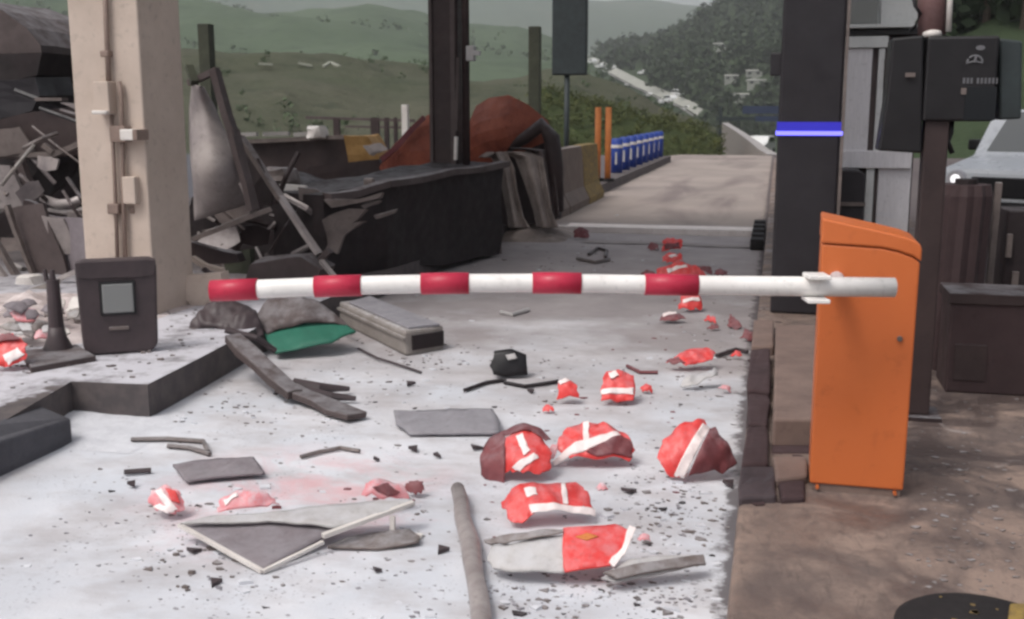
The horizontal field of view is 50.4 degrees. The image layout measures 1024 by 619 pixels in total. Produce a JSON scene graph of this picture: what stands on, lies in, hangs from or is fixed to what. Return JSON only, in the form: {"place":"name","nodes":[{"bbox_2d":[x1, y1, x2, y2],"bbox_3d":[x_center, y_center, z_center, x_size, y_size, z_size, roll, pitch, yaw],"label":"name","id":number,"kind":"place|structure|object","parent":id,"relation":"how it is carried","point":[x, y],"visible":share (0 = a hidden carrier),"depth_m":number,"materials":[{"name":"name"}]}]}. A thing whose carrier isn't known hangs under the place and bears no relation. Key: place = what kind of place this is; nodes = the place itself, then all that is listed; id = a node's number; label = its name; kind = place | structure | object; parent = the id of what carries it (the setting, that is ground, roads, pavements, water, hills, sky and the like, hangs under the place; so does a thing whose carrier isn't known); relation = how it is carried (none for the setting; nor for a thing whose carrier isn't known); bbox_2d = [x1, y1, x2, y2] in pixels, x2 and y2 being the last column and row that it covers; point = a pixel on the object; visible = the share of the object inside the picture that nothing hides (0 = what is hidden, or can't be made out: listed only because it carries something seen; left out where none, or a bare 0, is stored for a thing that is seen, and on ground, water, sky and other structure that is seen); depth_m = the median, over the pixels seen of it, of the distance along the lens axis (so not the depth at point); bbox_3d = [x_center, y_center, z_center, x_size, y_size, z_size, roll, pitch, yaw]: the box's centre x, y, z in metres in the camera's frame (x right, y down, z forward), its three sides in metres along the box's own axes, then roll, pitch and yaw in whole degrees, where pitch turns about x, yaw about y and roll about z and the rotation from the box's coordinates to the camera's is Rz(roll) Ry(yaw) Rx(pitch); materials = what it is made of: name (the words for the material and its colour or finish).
{"place":"outdoors","nodes":[
{"label":"outdoors","id":0,"kind":"place"},
{"bbox_2d":[0,0,596,81],"bbox_3d":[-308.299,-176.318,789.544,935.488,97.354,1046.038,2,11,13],"label":"hill","id":1,"kind":"structure","parent":0,"point":[307,32],"depth_m":523.94,"materials":[{"name":"plant"}]},
{"bbox_2d":[5,1,551,60],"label":"scrub","id":2,"kind":"object","parent":1,"relation":"on","point":[396,24],"visible":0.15,"depth_m":556.81,"materials":[{"name":"green plant"}]},
{"bbox_2d":[0,155,670,475],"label":"island","id":3,"kind":"structure","parent":0,"point":[35,422],"depth_m":6.00,"materials":[{"name":"concrete"}]},
{"bbox_2d":[0,242,19,274],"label":"metal strut","id":4,"kind":"object","parent":3,"relation":"on","point":[11,267],"visible":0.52,"depth_m":9.56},
{"bbox_2d":[0,333,27,366],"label":"plastic fragment","id":5,"kind":"object","parent":3,"relation":"on","point":[12,348],"visible":1,"depth_m":6.04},
{"bbox_2d":[4,205,35,273],"bbox_3d":[-4.348,-0.607,9.631,0.254,0.638,0.059,2,11,13],"label":"metal strut","id":6,"kind":"object","parent":3,"relation":"on","point":[19,239],"visible":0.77,"depth_m":9.62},
{"bbox_2d":[15,274,44,284],"bbox_3d":[-4.039,-0.191,9.114,0.217,0.199,0.170,2,11,13],"label":"chunk","id":7,"kind":"object","parent":3,"relation":"on","point":[28,279],"visible":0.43,"depth_m":9.06,"materials":[{"name":"concrete"}]},
{"bbox_2d":[4,203,68,274],"bbox_3d":[-4.223,-0.581,9.674,0.695,0.738,0.057,4,11,23],"label":"loose panel","id":8,"kind":"object","parent":3,"relation":"on","point":[43,248],"visible":0.59,"depth_m":9.62,"materials":[{"name":"metal"}]},
{"bbox_2d":[0,2,82,270],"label":"collapsed booth","id":9,"kind":"object","parent":3,"relation":"on","point":[37,102],"visible":0.54,"depth_m":10.67,"materials":[{"name":"metal"}]},
{"bbox_2d":[0,165,22,208],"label":"loose panel","id":10,"kind":"object","parent":9,"relation":"attached to","point":[12,185],"visible":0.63,"depth_m":10.19,"materials":[{"name":"metal"}]},
{"bbox_2d":[0,127,34,155],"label":"bent sheet","id":11,"kind":"object","parent":9,"relation":"on","point":[13,141],"visible":0.88,"depth_m":10.34,"materials":[{"name":"grey metal"}]},
{"bbox_2d":[24,344,95,372],"bbox_3d":[-2.630,0.286,6.282,0.368,0.050,0.486,-7,12,-34],"label":"base plate","id":12,"kind":"object","parent":3,"relation":"on","point":[38,360],"visible":0.69,"depth_m":6.21,"materials":[{"name":"metal"}]},
{"bbox_2d":[42,269,72,350],"bbox_3d":[-2.695,0.012,6.417,0.176,0.502,0.180,2,11,13],"label":"bollard","id":13,"kind":"object","parent":12,"relation":"on","point":[57,338],"visible":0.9,"depth_m":6.39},
{"bbox_2d":[49,215,85,271],"bbox_3d":[-3.937,-0.582,9.647,0.660,0.504,0.060,6,12,31],"label":"loose panel","id":14,"kind":"object","parent":3,"relation":"on","point":[77,240],"visible":0.31,"depth_m":9.57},
{"bbox_2d":[42,216,70,253],"bbox_3d":[-3.970,-0.652,9.591,0.311,0.350,0.040,-1,10,-4],"label":"bent sheet","id":15,"kind":"object","parent":14,"relation":"attached to","point":[60,228],"visible":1,"depth_m":9.57,"materials":[{"name":"metal"}]},
{"bbox_2d":[0,290,193,346],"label":"rubble heap","id":16,"kind":"object","parent":3,"relation":"on","point":[74,336],"visible":0.3,"depth_m":7.43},
{"bbox_2d":[0,296,79,339],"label":"chunks","id":17,"kind":"object","parent":16,"relation":"on","point":[20,311],"visible":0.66,"depth_m":7.01,"materials":[{"name":"white concrete"}]},
{"bbox_2d":[75,256,157,354],"bbox_3d":[-2.331,-0.023,6.446,0.450,0.560,0.150,-4,11,-19],"label":"terminal housing","id":18,"kind":"object","parent":3,"relation":"on","point":[117,300],"visible":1,"depth_m":6.38,"materials":[{"name":"black plastic"}]},
{"bbox_2d":[101,283,133,312],"bbox_3d":[-2.313,-0.068,6.385,0.176,0.176,0.040,-4,11,-19],"label":"window pane","id":19,"kind":"structure","parent":18,"relation":"in","point":[116,298],"depth_m":6.37,"materials":[{"name":"grey glass"}]},
{"bbox_2d":[99,280,136,315],"bbox_3d":[-2.313,-0.068,6.387,0.200,0.200,0.036,-4,11,-19],"label":"window frame","id":20,"kind":"structure","parent":18,"relation":"in","point":[130,281],"depth_m":6.37,"materials":[{"name":"black plastic"}]},
{"bbox_2d":[68,0,192,313],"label":"canopy column","id":21,"kind":"structure","parent":3,"relation":"on","point":[128,85],"depth_m":7.53,"materials":[{"name":"beige paint"}]},
{"bbox_2d":[197,24,217,111],"bbox_3d":[-4.212,-2.645,15.181,0.164,2.595,0.164,2,11,13],"label":"post","id":22,"kind":"object","parent":3,"relation":"on","point":[206,45],"visible":0.45,"depth_m":14.96,"materials":[{"name":"metal"}]},
{"bbox_2d":[186,270,229,305],"bbox_3d":[-2.319,-0.119,8.108,0.442,0.324,0.130,-2,10,-8],"label":"slab fragment","id":23,"kind":"object","parent":3,"relation":"on","point":[197,294],"visible":0.38,"depth_m":8.04,"materials":[{"name":"beige paint"}]},
{"bbox_2d":[191,241,245,263],"bbox_3d":[-2.446,-0.476,9.032,0.470,0.197,0.097,-4,11,-20],"label":"loose panel","id":24,"kind":"object","parent":3,"relation":"on","point":[209,254],"visible":0.94,"depth_m":9.00,"materials":[{"name":"brown metal"}]},
{"bbox_2d":[185,65,271,240],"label":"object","id":25,"kind":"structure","parent":24,"relation":"on","point":[220,170],"depth_m":8.88,"materials":[{"name":"metal"}]},
{"bbox_2d":[189,301,263,336],"bbox_3d":[-1.893,0.073,7.257,0.494,0.241,0.242,2,11,13],"label":"crumpled plastic","id":26,"kind":"object","parent":3,"relation":"on","point":[223,315],"visible":0.91,"depth_m":7.24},
{"bbox_2d":[224,248,254,273],"bbox_3d":[-2.325,-0.410,9.284,0.268,0.217,0.109,-3,11,-15],"label":"loose panel","id":27,"kind":"object","parent":3,"relation":"on","point":[243,266],"visible":0.61,"depth_m":9.25,"materials":[{"name":"green paint"}]},
{"bbox_2d":[189,151,323,266],"bbox_3d":[-2.357,-0.827,10.225,1.940,1.367,1.935,2,11,13],"label":"burnt wreckage","id":28,"kind":"object","parent":3,"relation":"on","point":[257,233],"visible":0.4,"depth_m":9.63,"materials":[{"name":"black metal"}]},
{"bbox_2d":[245,153,273,205],"bbox_3d":[-2.215,-1.166,9.460,0.328,0.546,0.056,-7,12,-32],"label":"torn sheet","id":29,"kind":"object","parent":28,"relation":"on","point":[264,195],"visible":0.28,"depth_m":9.49,"materials":[{"name":"metal"}]},
{"bbox_2d":[241,135,335,274],"bbox_3d":[-1.857,-0.830,8.958,1.104,1.184,0.293,5,11,26],"label":"fallen strut","id":30,"kind":"object","parent":3,"relation":"on","point":[270,182],"visible":0.85,"depth_m":9.05,"materials":[{"name":"grey metal"}]},
{"bbox_2d":[246,253,334,279],"bbox_3d":[-1.817,-0.323,8.910,0.722,0.249,0.295,-1,10,-7],"label":"loose panel","id":31,"kind":"object","parent":3,"relation":"on","point":[301,265],"visible":0.73,"depth_m":8.78,"materials":[{"name":"metal"}]},
{"bbox_2d":[241,126,347,173],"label":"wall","id":32,"kind":"structure","parent":3,"relation":"on","point":[317,146],"depth_m":15.98,"materials":[{"name":"concrete"}]},
{"bbox_2d":[305,116,414,159],"bbox_3d":[-2.787,-2.881,20.017,2.117,1.330,0.060,2,11,13],"label":"rail fence","id":33,"kind":"object","parent":3,"relation":"on","point":[375,126],"visible":0.5,"depth_m":19.84,"materials":[{"name":"wood"}]},
{"bbox_2d":[344,134,387,161],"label":"yellow block","id":34,"kind":"structure","parent":3,"relation":"on","point":[355,148],"depth_m":15.26,"materials":[{"name":"paint"}]},
{"bbox_2d":[428,0,480,164],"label":"column","id":35,"kind":"structure","parent":3,"relation":"on","point":[452,53],"depth_m":11.84,"materials":[{"name":"brown metal"}]},
{"bbox_2d":[379,95,563,224],"bbox_3d":[-0.506,-1.845,13.661,2.590,1.646,1.562,2,11,13],"label":"crushed red vehicle","id":36,"kind":"object","parent":3,"relation":"on","point":[505,123],"visible":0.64,"depth_m":12.89,"materials":[{"name":"orange paint"}]},
{"bbox_2d":[479,148,573,242],"bbox_3d":[0.177,-1.444,13.565,1.198,1.190,2.332,2,11,13],"label":"metal panel","id":37,"kind":"object","parent":36,"relation":"hanging from","point":[541,191],"visible":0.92,"depth_m":12.59,"materials":[{"name":"metal"}]},
{"bbox_2d":[528,26,541,114],"bbox_3d":[0.357,-3.057,17.127,0.172,2.710,0.172,2,11,13],"label":"post","id":38,"kind":"object","parent":3,"relation":"on","point":[534,65],"visible":0.45,"depth_m":16.92,"materials":[{"name":"metal"}]},
{"bbox_2d":[552,0,587,146],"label":"lane sign","id":39,"kind":"object","parent":3,"relation":"on","point":[569,37],"visible":0.88,"depth_m":21.25,"materials":[{"name":"metal"}]},
{"bbox_2d":[595,107,601,180],"bbox_3d":[1.766,-3.395,22.366,0.273,1.500,0.280,2,11,13],"label":"orange post","id":40,"kind":"object","parent":3,"relation":"on","point":[598,125],"visible":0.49,"depth_m":22.28,"materials":[{"name":"plastic"}]},
{"bbox_2d":[602,107,613,181],"bbox_3d":[1.970,-3.386,22.318,0.273,1.500,0.280,2,11,13],"label":"orange post","id":41,"kind":"object","parent":3,"relation":"on","point":[608,116],"visible":1,"depth_m":22.28,"materials":[{"name":"plastic"}]},
{"bbox_2d":[611,138,622,172],"bbox_3d":[2.458,-3.609,25.502,0.278,0.800,0.280,2,11,13],"label":"blue bollard","id":42,"kind":"object","parent":3,"relation":"on","point":[616,154],"visible":0.99,"depth_m":25.40,"materials":[{"name":"plastic"}]},
{"bbox_2d":[0,155,776,618],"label":"road","id":43,"kind":"structure","parent":0,"point":[46,501],"depth_m":5.07,"materials":[{"name":"concrete"}]},
{"bbox_2d":[62,410,184,453],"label":"powder bank","id":44,"kind":"structure","parent":43,"relation":"on","point":[99,432],"depth_m":5.54,"materials":[{"name":"white"}]},
{"bbox_2d":[148,484,184,514],"bbox_3d":[-1.390,0.760,4.349,0.166,0.101,0.081,2,11,13],"label":"plastic fragment","id":45,"kind":"object","parent":43,"relation":"on","point":[166,498],"visible":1,"depth_m":4.34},
{"bbox_2d":[131,436,209,450],"bbox_3d":[-1.629,0.646,5.304,0.486,0.021,0.142,5,11,24],"label":"metal strip","id":46,"kind":"object","parent":43,"relation":"on","point":[174,439],"visible":1,"depth_m":5.34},
{"bbox_2d":[173,457,264,482],"bbox_3d":[-1.309,0.710,4.850,0.398,0.041,0.202,-3,11,-14],"label":"metal plate","id":47,"kind":"object","parent":43,"relation":"on","point":[200,470],"visible":1,"depth_m":4.84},
{"bbox_2d":[217,490,279,512],"bbox_3d":[-1.035,0.754,4.258,0.243,0.081,0.070,0,10,-1],"label":"plastic fragment","id":48,"kind":"object","parent":43,"relation":"on","point":[237,499],"visible":1,"depth_m":4.25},
{"bbox_2d":[224,327,366,420],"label":"twisted beam","id":49,"kind":"structure","parent":43,"relation":"on","point":[324,398],"depth_m":6.17,"materials":[{"name":"metal"}]},
{"bbox_2d":[177,498,414,573],"bbox_3d":[-0.795,0.832,3.990,0.892,0.115,0.382,-1,10,-7],"label":"folded sheet","id":50,"kind":"object","parent":43,"relation":"on","point":[264,543],"visible":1,"depth_m":4.06,"materials":[{"name":"grey plastic"}]},
{"bbox_2d":[264,323,355,353],"bbox_3d":[-1.359,0.172,7.307,0.615,0.177,0.292,-3,11,-14],"label":"green panel","id":51,"kind":"object","parent":43,"relation":"on","point":[303,336],"visible":0.97,"depth_m":7.27,"materials":[{"name":"paint"}]},
{"bbox_2d":[258,297,349,334],"bbox_3d":[-1.449,0.027,7.431,0.669,0.244,0.249,-2,11,-11],"label":"crumpled fender","id":52,"kind":"object","parent":51,"relation":"on","point":[275,314],"visible":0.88,"depth_m":7.39,"materials":[{"name":"metal"}]},
{"bbox_2d":[0,305,739,618],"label":"debris","id":53,"kind":"object","parent":43,"relation":"on","point":[503,594],"visible":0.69,"depth_m":3.82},
{"bbox_2d":[328,529,419,550],"bbox_3d":[-0.514,0.865,4.060,0.346,0.031,0.117,-3,11,-15],"label":"metal plate","id":54,"kind":"object","parent":43,"relation":"on","point":[383,540],"visible":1,"depth_m":4.05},
{"bbox_2d":[22,238,733,618],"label":"debris","id":55,"kind":"object","parent":43,"relation":"on","point":[430,614],"visible":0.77,"depth_m":3.96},
{"bbox_2d":[361,478,409,498],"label":"plastic fragment","id":56,"kind":"object","parent":43,"relation":"on","point":[380,488],"visible":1,"depth_m":4.39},
{"bbox_2d":[337,296,443,355],"bbox_3d":[-0.900,0.102,7.871,0.328,0.193,1.350,-6,12,-28],"label":"concrete duct","id":57,"kind":"object","parent":43,"relation":"on","point":[402,331],"visible":0.98,"depth_m":7.54,"materials":[{"name":"grey concrete"}]},
{"bbox_2d":[274,161,510,274],"bbox_3d":[-0.949,-0.885,10.851,1.364,1.080,3.609,5,11,26],"label":"crushed counter","id":58,"kind":"object","parent":43,"relation":"on","point":[435,213],"visible":0.93,"depth_m":10.24,"materials":[{"name":"black metal"}]},
{"bbox_2d":[267,166,299,185],"bbox_3d":[-2.134,-1.217,10.039,0.293,0.204,0.279,2,11,13],"label":"chunk","id":59,"kind":"object","parent":58,"relation":"on","point":[277,174],"visible":0.53,"depth_m":9.95,"materials":[{"name":"grey concrete"}]},
{"bbox_2d":[306,159,381,179],"bbox_3d":[-2.103,-1.746,14.309,1.112,0.470,0.421,1,10,3],"label":"loose panel","id":60,"kind":"object","parent":58,"relation":"on","point":[344,170],"visible":0.48,"depth_m":14.10,"materials":[{"name":"brown metal"}]},
{"bbox_2d":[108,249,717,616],"bbox_3d":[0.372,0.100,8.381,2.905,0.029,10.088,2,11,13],"label":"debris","id":61,"kind":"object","parent":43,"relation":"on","point":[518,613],"visible":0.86,"depth_m":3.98,"materials":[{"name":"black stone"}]},
{"bbox_2d":[93,219,742,618],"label":"debris","id":62,"kind":"object","parent":43,"relation":"on","point":[501,607],"visible":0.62,"depth_m":4.13,"materials":[{"name":"concrete"}]},
{"bbox_2d":[394,408,499,435],"bbox_3d":[-0.338,0.575,5.581,0.554,0.053,0.328,0,10,-3],"label":"metal plate","id":63,"kind":"object","parent":43,"relation":"on","point":[470,421],"visible":0.99,"depth_m":5.55,"materials":[{"name":"metal"}]},
{"bbox_2d":[451,482,491,618],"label":"bent pole","id":64,"kind":"object","parent":43,"relation":"on","point":[478,592],"visible":1,"depth_m":3.82,"materials":[{"name":"metal"}]},
{"bbox_2d":[463,349,558,391],"bbox_3d":[-0.035,0.349,6.508,0.596,0.174,0.370,-3,11,-14],"label":"broken device","id":65,"kind":"object","parent":43,"relation":"on","point":[508,362],"visible":0.98,"depth_m":6.59,"materials":[{"name":"black plastic"}]},
{"bbox_2d":[480,423,551,482],"bbox_3d":[0.019,0.678,4.847,0.333,0.284,0.286,2,11,13],"label":"plastic fragment","id":66,"kind":"object","parent":43,"relation":"on","point":[522,447],"visible":0.98,"depth_m":4.80,"materials":[{"name":"plastic"}]},
{"bbox_2d":[501,482,595,522],"bbox_3d":[0.145,0.756,4.288,0.366,0.123,0.145,-1,10,-7],"label":"plastic fragment","id":67,"kind":"object","parent":43,"relation":"on","point":[522,502],"visible":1,"depth_m":4.28,"materials":[{"name":"plastic"}]},
{"bbox_2d":[556,378,578,399],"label":"plastic fragment","id":68,"kind":"object","parent":43,"relation":"on","point":[567,387],"visible":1,"depth_m":6.04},
{"bbox_2d":[561,146,588,213],"bbox_3d":[0.914,-2.193,18.169,0.488,1.031,1.863,2,11,13],"label":"concrete barrier","id":69,"kind":"object","parent":43,"relation":"on","point":[576,195],"visible":0.51,"depth_m":18.07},
{"bbox_2d":[573,143,603,203],"bbox_3d":[1.333,-2.508,19.891,0.484,1.033,1.659,2,11,13],"label":"concrete barrier","id":70,"kind":"object","parent":43,"relation":"on","point":[594,188],"visible":0.51,"depth_m":19.76,"materials":[{"name":"yellow paint"}]},
{"bbox_2d":[549,421,634,465],"bbox_3d":[0.364,0.622,5.009,0.400,0.177,0.196,2,11,13],"label":"plastic fragment","id":71,"kind":"object","parent":43,"relation":"on","point":[595,441],"visible":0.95,"depth_m":4.99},
{"bbox_2d":[484,524,705,583],"bbox_3d":[0.290,0.845,3.759,0.770,0.131,0.230,-1,10,-3],"label":"plastic shell","id":72,"kind":"object","parent":43,"relation":"on","point":[575,548],"visible":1,"depth_m":3.77,"materials":[{"name":"white plastic"}]},
{"bbox_2d":[600,369,634,401],"bbox_3d":[0.589,0.424,6.060,0.196,0.155,0.158,0,10,2],"label":"plastic fragment","id":73,"kind":"object","parent":43,"relation":"on","point":[618,385],"visible":1,"depth_m":6.04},
{"bbox_2d":[558,225,751,236],"bbox_3d":[1.947,-1.036,14.493,2.740,0.095,0.100,2,11,13],"label":"expansion bar","id":74,"kind":"object","parent":43,"relation":"on","point":[676,231],"visible":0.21,"depth_m":14.44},
{"bbox_2d":[566,223,752,229],"bbox_3d":[2.070,-1.113,14.998,2.740,0.010,0.950,2,11,13],"label":"road marking","id":75,"kind":"object","parent":43,"relation":"on","point":[666,226],"visible":0.48,"depth_m":15.28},
{"bbox_2d":[582,240,749,246],"bbox_3d":[1.940,-0.803,13.309,2.190,0.017,0.250,2,11,13],"label":"road marking","id":76,"kind":"object","parent":43,"relation":"on","point":[640,242],"visible":0.77,"depth_m":13.33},
{"bbox_2d":[656,260,706,275],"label":"plastic fragment","id":77,"kind":"object","parent":43,"relation":"on","point":[679,267],"visible":0.85,"depth_m":10.52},
{"bbox_2d":[678,295,701,309],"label":"plastic fragment","id":78,"kind":"object","parent":43,"relation":"on","point":[691,302],"visible":0.82,"depth_m":8.76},
{"bbox_2d":[666,347,715,365],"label":"plastic fragment","id":79,"kind":"object","parent":43,"relation":"on","point":[692,356],"visible":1,"depth_m":6.83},
{"bbox_2d":[657,418,736,477],"bbox_3d":[0.817,0.613,4.811,0.358,0.222,0.172,-5,11,-25],"label":"plastic fragment","id":80,"kind":"object","parent":43,"relation":"on","point":[680,445],"visible":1,"depth_m":4.78,"materials":[{"name":"plastic"}]},
{"bbox_2d":[680,367,718,386],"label":"plastic fragment","id":81,"kind":"object","parent":43,"relation":"on","point":[690,380],"visible":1,"depth_m":6.35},
{"bbox_2d":[181,48,715,150],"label":"bank","id":82,"kind":"structure","parent":0,"point":[351,86],"depth_m":100.72,"materials":[{"name":"green plant"}]},
{"bbox_2d":[196,49,684,133],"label":"scrub","id":83,"kind":"object","parent":82,"relation":"on","point":[343,123],"visible":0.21,"depth_m":99.56,"materials":[{"name":"green plant"}]},
{"bbox_2d":[210,0,705,54],"bbox_3d":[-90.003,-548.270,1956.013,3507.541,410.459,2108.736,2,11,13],"label":"hill","id":84,"kind":"structure","parent":0,"point":[614,19],"depth_m":1727.52,"materials":[{"name":"plant"}]},
{"bbox_2d":[541,88,722,155],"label":"bank","id":85,"kind":"structure","parent":0,"point":[629,125],"depth_m":55.22,"materials":[{"name":"plant"}]},
{"bbox_2d":[518,80,727,155],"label":"undergrowth","id":86,"kind":"object","parent":85,"relation":"on","point":[667,118],"visible":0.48,"depth_m":57.88,"materials":[{"name":"green plant"}]},
{"bbox_2d":[588,0,781,153],"bbox_3d":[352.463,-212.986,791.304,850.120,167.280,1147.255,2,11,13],"label":"hill","id":87,"kind":"structure","parent":0,"point":[639,64],"depth_m":433.83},
{"bbox_2d":[588,55,703,116],"bbox_3d":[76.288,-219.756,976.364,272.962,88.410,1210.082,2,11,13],"label":"highway","id":88,"kind":"structure","parent":87,"relation":"on","point":[679,101],"depth_m":435.37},
{"bbox_2d":[590,0,1022,135],"bbox_3d":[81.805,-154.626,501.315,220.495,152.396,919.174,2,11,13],"label":"forest","id":89,"kind":"object","parent":87,"relation":"on","point":[695,40],"visible":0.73,"depth_m":445.36,"materials":[{"name":"green plant"}]},
{"bbox_2d":[836,168,865,220],"bbox_3d":[2.574,-0.575,8.424,0.259,1.018,0.320,2,11,13],"label":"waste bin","id":90,"kind":"object","parent":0,"point":[852,200],"visible":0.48,"depth_m":8.22,"materials":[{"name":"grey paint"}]},
{"bbox_2d":[727,158,1023,618],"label":"island","id":91,"kind":"structure","parent":0,"point":[803,549],"depth_m":4.03,"materials":[{"name":"brown concrete"}]},
{"bbox_2d":[208,212,921,496],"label":"barrier gate","id":92,"kind":"structure","parent":91,"relation":"on","point":[859,288],"depth_m":4.04,"materials":[{"name":"orange metal"}]},
{"bbox_2d":[770,0,850,314],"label":"charcoal column","id":93,"kind":"structure","parent":91,"relation":"on","point":[808,65],"depth_m":7.67,"materials":[{"name":"metal"}]},
{"bbox_2d":[839,0,917,232],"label":"toll booth","id":94,"kind":"object","parent":91,"relation":"on","point":[888,174],"visible":0.41,"depth_m":8.43,"materials":[{"name":"metal"}]},
{"bbox_2d":[846,0,877,23],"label":"window","id":95,"kind":"structure","parent":94,"relation":"in","point":[862,11],"depth_m":8.33,"materials":[{"name":"grey glass"}]},
{"bbox_2d":[875,0,1021,422],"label":"payment terminal","id":96,"kind":"object","parent":91,"relation":"on","point":[937,84],"visible":0.99,"depth_m":4.96,"materials":[{"name":"brown metal"}]},
{"bbox_2d":[894,593,1023,618],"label":"island nose","id":97,"kind":"object","parent":91,"relation":"on","point":[953,606],"visible":1,"depth_m":3.13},
{"bbox_2d":[932,178,993,370],"bbox_3d":[2.523,-0.201,6.194,0.343,1.081,0.326,2,11,13],"label":"ribbed drum","id":98,"kind":"object","parent":91,"relation":"on","point":[967,212],"visible":0.53,"depth_m":6.03,"materials":[{"name":"black metal"}]},
{"bbox_2d":[906,390,1023,589],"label":"debris","id":99,"kind":"object","parent":91,"relation":"on","point":[955,529],"visible":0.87,"depth_m":3.93,"materials":[{"name":"grey stone"}]},
{"bbox_2d":[936,282,1023,395],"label":"planter box","id":100,"kind":"object","parent":91,"relation":"on","point":[981,341],"visible":1,"depth_m":5.64,"materials":[{"name":"brown metal"}]},
{"bbox_2d":[985,182,1002,283],"bbox_3d":[2.763,-0.206,6.291,0.057,1.056,0.037,2,11,13],"label":"post","id":101,"kind":"object","parent":91,"relation":"on","point":[994,232],"visible":0.56,"depth_m":6.23,"materials":[{"name":"grey metal"}]},
{"bbox_2d":[993,206,1023,284],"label":"control cabinet","id":102,"kind":"object","parent":91,"relation":"on","point":[1009,265],"visible":0.45,"depth_m":6.30,"materials":[{"name":"black metal"}]},
{"bbox_2d":[909,158,991,278],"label":"side road","id":103,"kind":"structure","parent":0,"point":[914,187],"depth_m":24.47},
{"bbox_2d":[945,110,1023,207],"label":"silver car","id":104,"kind":"object","parent":103,"relation":"on","point":[998,155],"visible":0.45,"depth_m":13.20,"materials":[{"name":"paint"}]},
{"bbox_2d":[913,13,1023,158],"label":"bank","id":105,"kind":"structure","parent":0,"point":[965,132],"depth_m":54.28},
{"bbox_3d":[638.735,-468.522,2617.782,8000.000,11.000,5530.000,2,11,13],"label":"ground","id":106,"kind":"structure","parent":0,"visible":0},
{"bbox_2d":[717,106,778,142],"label":"gantry sign","id":107,"kind":"object","parent":106,"relation":"on","point":[759,110],"visible":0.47,"depth_m":91.05,"materials":[{"name":"metal"}]},
{"bbox_2d":[721,123,776,154],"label":"parapet wall","id":108,"kind":"structure","parent":106,"relation":"on","point":[738,142],"depth_m":71.36,"materials":[{"name":"grey concrete"}]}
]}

